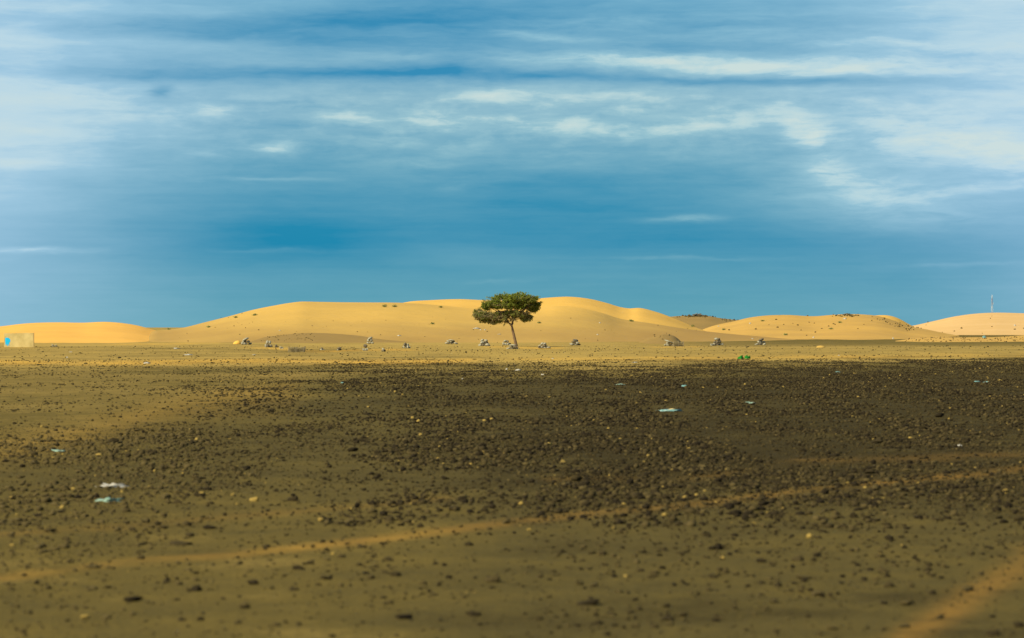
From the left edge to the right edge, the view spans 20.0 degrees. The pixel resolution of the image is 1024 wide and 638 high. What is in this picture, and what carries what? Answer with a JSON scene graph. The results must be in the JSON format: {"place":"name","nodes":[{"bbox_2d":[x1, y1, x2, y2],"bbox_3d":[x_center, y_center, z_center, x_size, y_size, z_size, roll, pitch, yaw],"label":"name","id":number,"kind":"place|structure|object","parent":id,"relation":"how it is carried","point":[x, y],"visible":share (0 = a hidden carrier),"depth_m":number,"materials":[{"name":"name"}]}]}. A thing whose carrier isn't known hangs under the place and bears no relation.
{"place":"outdoors","nodes":[
{"label":"outdoors","id":0,"kind":"place"},
{"bbox_2d":[0,322,155,342],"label":"dune","id":1,"kind":"structure","parent":0,"point":[88,332],"depth_m":482.38,"materials":[{"name":"beige sand"}]},
{"bbox_2d":[148,301,793,342],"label":"dune","id":2,"kind":"structure","parent":0,"point":[409,322],"depth_m":472.72,"materials":[{"name":"beige sand"}]},
{"bbox_2d":[179,313,1023,342],"bbox_3d":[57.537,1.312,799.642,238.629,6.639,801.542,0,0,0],"label":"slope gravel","id":3,"kind":"structure","parent":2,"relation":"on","point":[689,315],"depth_m":612.19,"materials":[{"name":"stone"}]},
{"bbox_2d":[0,327,1023,637],"bbox_3d":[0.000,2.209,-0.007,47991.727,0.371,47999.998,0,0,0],"label":"ground","id":4,"kind":"structure","parent":0,"point":[506,615],"depth_m":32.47,"materials":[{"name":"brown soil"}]},
{"bbox_2d":[4,333,33,346],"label":"hut","id":5,"kind":"object","parent":4,"relation":"on","point":[18,339],"visible":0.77,"depth_m":305.80,"materials":[{"name":"paint"}]},
{"bbox_2d":[44,528,56,531],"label":"stone","id":6,"kind":"object","parent":4,"relation":"on","point":[49,529],"visible":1,"depth_m":31.02,"materials":[{"name":"brown stone"}]},
{"bbox_2d":[81,614,89,618],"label":"stone","id":7,"kind":"object","parent":4,"relation":"on","point":[87,616],"visible":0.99,"depth_m":21.88,"materials":[{"name":"beige stone"}]},
{"bbox_2d":[95,497,124,501],"bbox_3d":[-5.097,2.285,36.771,0.391,0.061,0.326,0,0,0],"label":"plastic bag","id":8,"kind":"object","parent":4,"relation":"on","point":[108,499],"visible":0.97,"depth_m":36.72,"materials":[{"name":"white plastic"}]},
{"bbox_2d":[94,483,128,487],"bbox_3d":[-5.494,2.287,39.970,0.473,0.076,0.356,0,0,0],"label":"plastic bag","id":9,"kind":"object","parent":4,"relation":"on","point":[115,485],"visible":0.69,"depth_m":39.92,"materials":[{"name":"white plastic"}]},
{"bbox_2d":[108,438,118,442],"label":"stone","id":10,"kind":"object","parent":4,"relation":"on","point":[110,440],"visible":0.88,"depth_m":55.26,"materials":[{"name":"brown stone"}]},
{"bbox_2d":[123,596,142,601],"bbox_3d":[-3.068,2.270,23.475,0.146,0.060,0.120,0,0,18],"label":"stone","id":11,"kind":"object","parent":4,"relation":"on","point":[134,598],"visible":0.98,"depth_m":23.44,"materials":[{"name":"brown stone"}]},
{"bbox_2d":[172,499,181,503],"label":"stone","id":12,"kind":"object","parent":4,"relation":"on","point":[176,501],"visible":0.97,"depth_m":36.33,"materials":[{"name":"brown stone"}]},
{"bbox_2d":[169,540,192,544],"bbox_3d":[-3.374,2.286,29.602,0.242,0.054,0.199,0,0,0],"label":"stone","id":13,"kind":"object","parent":4,"relation":"on","point":[174,542],"visible":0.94,"depth_m":29.55,"materials":[{"name":"brown stone"}]},
{"bbox_2d":[185,533,194,536],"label":"stone","id":14,"kind":"object","parent":4,"relation":"on","point":[189,534],"visible":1,"depth_m":30.67,"materials":[{"name":"brown stone"}]},
{"bbox_2d":[190,585,201,590],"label":"stone","id":15,"kind":"object","parent":4,"relation":"on","point":[196,588],"visible":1,"depth_m":24.23,"materials":[{"name":"brown stone"}]},
{"bbox_2d":[193,493,205,496],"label":"stone","id":16,"kind":"object","parent":4,"relation":"on","point":[199,494],"visible":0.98,"depth_m":37.54,"materials":[{"name":"brown stone"}]},
{"bbox_2d":[203,525,213,528],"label":"stone","id":17,"kind":"object","parent":4,"relation":"on","point":[208,527],"visible":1,"depth_m":31.86,"materials":[{"name":"brown stone"}]},
{"bbox_2d":[239,604,249,608],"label":"stone","id":18,"kind":"object","parent":4,"relation":"on","point":[246,606],"visible":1,"depth_m":22.54,"materials":[{"name":"brown stone"}]},
{"bbox_2d":[241,337,251,344],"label":"cairn","id":19,"kind":"object","parent":4,"relation":"on","point":[244,341],"visible":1,"depth_m":362.53,"materials":[{"name":"grey stone"}]},
{"bbox_2d":[247,579,258,584],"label":"stone","id":20,"kind":"object","parent":4,"relation":"on","point":[253,582],"visible":1,"depth_m":24.76,"materials":[{"name":"brown stone"}]},
{"bbox_2d":[265,340,272,346],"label":"cairn","id":21,"kind":"object","parent":4,"relation":"on","point":[267,342],"visible":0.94,"depth_m":318.26,"materials":[{"name":"grey stone"}]},
{"bbox_2d":[287,496,297,500],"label":"stone","id":22,"kind":"object","parent":4,"relation":"on","point":[294,498],"visible":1,"depth_m":36.64,"materials":[{"name":"brown stone"}]},
{"bbox_2d":[289,586,298,590],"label":"stone","id":23,"kind":"object","parent":4,"relation":"on","point":[291,588],"visible":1,"depth_m":24.16,"materials":[{"name":"brown stone"}]},
{"bbox_2d":[288,346,304,351],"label":"wire cage","id":24,"kind":"object","parent":4,"relation":"on","point":[297,349],"visible":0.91,"depth_m":264.10,"materials":[{"name":"beige metal"}]},
{"bbox_2d":[292,565,304,569],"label":"stone","id":25,"kind":"object","parent":4,"relation":"on","point":[296,567],"visible":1,"depth_m":26.27,"materials":[{"name":"brown stone"}]},
{"bbox_2d":[320,575,331,579],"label":"stone","id":26,"kind":"object","parent":4,"relation":"on","point":[324,577],"visible":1,"depth_m":25.24,"materials":[{"name":"brown stone"}]},
{"bbox_2d":[251,333,407,342],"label":"mound","id":27,"kind":"object","parent":4,"relation":"on","point":[328,338],"visible":0.31,"depth_m":414.25,"materials":[{"name":"beige sand"}]},
{"bbox_2d":[347,447,357,450],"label":"stone","id":28,"kind":"object","parent":4,"relation":"on","point":[353,449],"visible":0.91,"depth_m":51.42,"materials":[{"name":"brown stone"}]},
{"bbox_2d":[357,544,366,547],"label":"stone","id":29,"kind":"object","parent":4,"relation":"on","point":[361,546],"visible":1,"depth_m":29.13,"materials":[{"name":"brown stone"}]},
{"bbox_2d":[366,337,373,343],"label":"cairn","id":30,"kind":"object","parent":4,"relation":"on","point":[369,339],"visible":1,"depth_m":389.77,"materials":[{"name":"grey stone"}]},
{"bbox_2d":[389,571,401,576],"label":"stone","id":31,"kind":"object","parent":4,"relation":"on","point":[395,574],"visible":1,"depth_m":25.62,"materials":[{"name":"brown stone"}]},
{"bbox_2d":[395,614,412,618],"bbox_3d":[-0.814,2.247,21.897,0.140,0.048,0.141,0,0,0],"label":"stone","id":32,"kind":"object","parent":4,"relation":"on","point":[404,616],"visible":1,"depth_m":21.86,"materials":[{"name":"brown stone"}]},
{"bbox_2d":[445,339,457,343],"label":"cairn","id":33,"kind":"object","parent":4,"relation":"on","point":[451,341],"visible":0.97,"depth_m":380.17,"materials":[{"name":"grey stone"}]},
{"bbox_2d":[464,542,472,545],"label":"stone","id":34,"kind":"object","parent":4,"relation":"on","point":[468,543],"visible":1,"depth_m":29.29,"materials":[{"name":"brown stone"}]},
{"bbox_2d":[469,610,480,615],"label":"stone","id":35,"kind":"object","parent":4,"relation":"on","point":[473,613],"visible":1,"depth_m":22.07,"materials":[{"name":"brown stone"}]},
{"bbox_2d":[478,339,489,345],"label":"cairn","id":36,"kind":"object","parent":4,"relation":"on","point":[483,342],"visible":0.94,"depth_m":338.85,"materials":[{"name":"grey stone"}]},
{"bbox_2d":[485,575,499,582],"bbox_3d":[-0.168,2.244,25.020,0.132,0.077,0.111,0,0,0],"label":"stone","id":37,"kind":"object","parent":4,"relation":"on","point":[493,579],"visible":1,"depth_m":24.98,"materials":[{"name":"brown stone"}]},
{"bbox_2d":[502,519,510,523],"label":"stone","id":38,"kind":"object","parent":4,"relation":"on","point":[506,521],"visible":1,"depth_m":32.20,"materials":[{"name":"brown stone"}]},
{"bbox_2d":[471,291,542,345],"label":"acacia tree","id":39,"kind":"object","parent":4,"relation":"on","point":[514,303],"visible":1,"depth_m":331.31,"materials":[{"name":"green plant"}]},
{"bbox_2d":[506,344,517,348],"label":"cairn","id":40,"kind":"object","parent":4,"relation":"on","point":[513,346],"visible":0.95,"depth_m":305.61,"materials":[{"name":"grey stone"}]},
{"bbox_2d":[538,342,550,347],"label":"cairn","id":41,"kind":"object","parent":4,"relation":"on","point":[542,346],"visible":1,"depth_m":311.76,"materials":[{"name":"stone"}]},
{"bbox_2d":[570,339,580,344],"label":"cairn","id":42,"kind":"object","parent":4,"relation":"on","point":[576,342],"visible":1,"depth_m":346.35,"materials":[{"name":"grey stone"}]},
{"bbox_2d":[571,476,582,480],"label":"stone","id":43,"kind":"object","parent":4,"relation":"on","point":[576,478],"visible":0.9,"depth_m":41.53,"materials":[{"name":"brown stone"}]},
{"bbox_2d":[576,598,599,605],"bbox_3d":[0.599,2.253,23.040,0.187,0.067,0.147,0,0,-11],"label":"stone","id":44,"kind":"object","parent":4,"relation":"on","point":[592,602],"visible":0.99,"depth_m":22.98,"materials":[{"name":"brown stone"}]},
{"bbox_2d":[613,518,626,523],"bbox_3d":[1.206,2.261,32.421,0.163,0.077,0.105,0,0,0],"label":"stone","id":45,"kind":"object","parent":4,"relation":"on","point":[623,520],"visible":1,"depth_m":32.39,"materials":[{"name":"brown stone"}]},
{"bbox_2d":[640,334,680,343],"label":"mound","id":46,"kind":"object","parent":4,"relation":"on","point":[659,339],"visible":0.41,"depth_m":403.66,"materials":[{"name":"beige sand"}]},
{"bbox_2d":[661,616,674,619],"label":"stone","id":47,"kind":"object","parent":4,"relation":"on","point":[666,617],"visible":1,"depth_m":21.91,"materials":[{"name":"brown stone"}]},
{"bbox_2d":[664,340,672,345],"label":"cairn","id":48,"kind":"object","parent":4,"relation":"on","point":[667,343],"visible":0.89,"depth_m":338.93,"materials":[{"name":"grey stone"}]},
{"bbox_2d":[659,408,683,410],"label":"plastic bag","id":49,"kind":"object","parent":4,"relation":"on","point":[672,409],"visible":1,"depth_m":77.48,"materials":[{"name":"white plastic"}]},
{"bbox_2d":[672,341,683,346],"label":"wire cage","id":50,"kind":"object","parent":4,"relation":"on","point":[677,343],"visible":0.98,"depth_m":324.72,"materials":[{"name":"beige metal"}]},
{"bbox_2d":[679,612,687,616],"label":"stone","id":51,"kind":"object","parent":4,"relation":"on","point":[682,614],"visible":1,"depth_m":22.19,"materials":[{"name":"brown stone"}]},
{"bbox_2d":[713,338,723,344],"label":"cairn","id":52,"kind":"object","parent":4,"relation":"on","point":[717,342],"visible":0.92,"depth_m":362.53,"materials":[{"name":"grey stone"}]},
{"bbox_2d":[714,543,722,549],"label":"stone","id":53,"kind":"object","parent":4,"relation":"on","point":[718,546],"visible":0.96,"depth_m":28.70,"materials":[{"name":"brown stone"}]},
{"bbox_2d":[755,338,765,344],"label":"cairn","id":54,"kind":"object","parent":4,"relation":"on","point":[760,341],"visible":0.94,"depth_m":362.50,"materials":[{"name":"grey stone"}]},
{"bbox_2d":[756,558,766,562],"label":"stone","id":55,"kind":"object","parent":4,"relation":"on","point":[762,560],"visible":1,"depth_m":27.18,"materials":[{"name":"brown stone"}]},
{"bbox_2d":[791,556,803,560],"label":"stone","id":56,"kind":"object","parent":4,"relation":"on","point":[797,558],"visible":1,"depth_m":27.47,"materials":[{"name":"brown stone"}]},
{"bbox_2d":[795,575,811,578],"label":"stone","id":57,"kind":"object","parent":4,"relation":"on","point":[801,576],"visible":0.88,"depth_m":25.40,"materials":[{"name":"brown stone"}]},
{"bbox_2d":[810,590,823,594],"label":"stone","id":58,"kind":"object","parent":4,"relation":"on","point":[818,592],"visible":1,"depth_m":23.96,"materials":[{"name":"brown stone"}]},
{"bbox_2d":[826,626,838,629],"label":"stone","id":59,"kind":"object","parent":4,"relation":"on","point":[831,628],"visible":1,"depth_m":21.05,"materials":[{"name":"brown stone"}]},
{"bbox_2d":[849,512,856,517],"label":"stone","id":60,"kind":"object","parent":4,"relation":"on","point":[852,515],"visible":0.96,"depth_m":33.43,"materials":[{"name":"brown stone"}]},
{"bbox_2d":[864,469,874,473],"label":"stone","id":61,"kind":"object","parent":4,"relation":"on","point":[870,471],"visible":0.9,"depth_m":43.88,"materials":[{"name":"brown stone"}]},
{"bbox_2d":[872,439,882,442],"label":"stone","id":62,"kind":"object","parent":4,"relation":"on","point":[878,440],"visible":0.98,"depth_m":54.65,"materials":[{"name":"brown stone"}]},
{"bbox_2d":[899,624,909,627],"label":"stone","id":63,"kind":"object","parent":4,"relation":"on","point":[905,625],"visible":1,"depth_m":21.19,"materials":[{"name":"brown stone"}]},
{"bbox_2d":[900,600,913,605],"bbox_3d":[3.142,2.269,23.128,0.100,0.060,0.085,0,0,26],"label":"stone","id":64,"kind":"object","parent":4,"relation":"on","point":[908,602],"visible":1,"depth_m":23.10,"materials":[{"name":"brown stone"}]},
{"bbox_2d":[935,413,943,416],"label":"stone","id":65,"kind":"object","parent":4,"relation":"on","point":[939,414],"visible":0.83,"depth_m":71.45,"materials":[{"name":"brown stone"}]},
{"bbox_2d":[935,614,943,618],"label":"stone","id":66,"kind":"object","parent":4,"relation":"on","point":[940,616],"visible":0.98,"depth_m":22.07,"materials":[{"name":"brown stone"}]},
{"bbox_2d":[985,629,999,634],"bbox_3d":[3.425,2.236,20.695,0.103,0.058,0.086,0,0,0],"label":"stone","id":67,"kind":"object","parent":4,"relation":"on","point":[993,632],"visible":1,"depth_m":20.67,"materials":[{"name":"brown stone"}]},
{"bbox_2d":[1013,621,1023,626],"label":"stone","id":68,"kind":"object","parent":4,"relation":"on","point":[1018,624],"visible":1,"depth_m":21.22,"materials":[{"name":"brown stone"}]},
{"bbox_2d":[1014,515,1023,520],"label":"stone","id":69,"kind":"object","parent":4,"relation":"on","point":[1017,517],"visible":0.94,"depth_m":33.08,"materials":[{"name":"brown stone"}]},
{"bbox_2d":[0,0,1023,326],"label":"sky","id":70,"kind":"structure","parent":0,"point":[164,163],"materials":[{"name":"blue"}]},
{"bbox_2d":[404,297,703,330],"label":"dune","id":71,"kind":"structure","parent":0,"point":[643,315],"depth_m":617.71,"materials":[{"name":"beige sand"}]},
{"bbox_2d":[672,316,736,329],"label":"hill","id":72,"kind":"structure","parent":0,"point":[702,322],"depth_m":862.55,"materials":[{"name":"beige sand"}]},
{"bbox_2d":[703,314,958,339],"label":"dune","id":73,"kind":"structure","parent":0,"point":[848,326],"depth_m":622.36,"materials":[{"name":"beige sand"}]},
{"bbox_2d":[875,315,912,326],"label":"dune","id":74,"kind":"structure","parent":0,"point":[895,319],"depth_m":859.08,"materials":[{"name":"beige sand"}]},
{"bbox_2d":[898,335,1023,341],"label":"sand bank","id":75,"kind":"structure","parent":0,"point":[974,339],"depth_m":448.44,"materials":[{"name":"beige sand"}]},
{"bbox_2d":[914,313,1023,334],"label":"dune","id":76,"kind":"structure","parent":0,"point":[983,323],"depth_m":962.50,"materials":[{"name":"beige sand"}]}
]}

